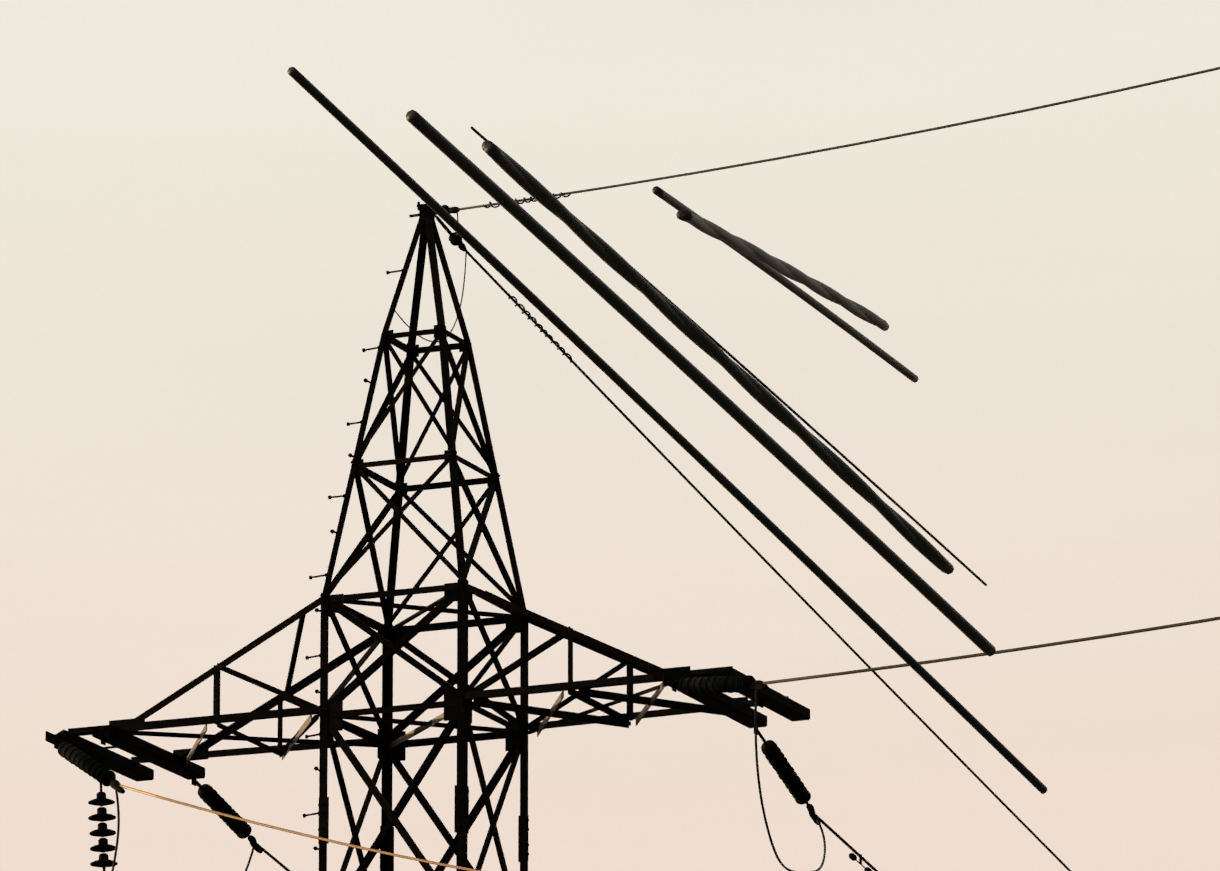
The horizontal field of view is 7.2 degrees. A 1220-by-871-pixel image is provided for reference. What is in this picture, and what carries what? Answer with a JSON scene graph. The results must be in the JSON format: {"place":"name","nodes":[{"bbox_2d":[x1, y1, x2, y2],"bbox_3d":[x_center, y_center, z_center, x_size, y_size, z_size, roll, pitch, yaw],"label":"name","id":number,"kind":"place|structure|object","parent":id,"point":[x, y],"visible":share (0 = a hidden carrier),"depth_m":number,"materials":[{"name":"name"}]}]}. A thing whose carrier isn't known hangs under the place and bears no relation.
{"place":"outdoors","nodes":[
{"label":"outdoors","id":0,"kind":"place"},
{"bbox_2d":[0,0,1219,870],"label":"sky","id":1,"kind":"structure","parent":0,"point":[196,254],"materials":[{"name":"beige"}]},
{"bbox_2d":[45,67,1219,870],"bbox_3d":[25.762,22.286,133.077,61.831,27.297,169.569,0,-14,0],"label":"tower","id":2,"kind":"structure","parent":0,"point":[465,699],"depth_m":89.39,"materials":[{"name":"metal"}]},
{"bbox_2d":[287,67,1046,793],"bbox_3d":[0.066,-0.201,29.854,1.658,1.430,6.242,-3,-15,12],"label":"sticks","id":3,"kind":"object","parent":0,"point":[759,391],"visible":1,"depth_m":29.72,"materials":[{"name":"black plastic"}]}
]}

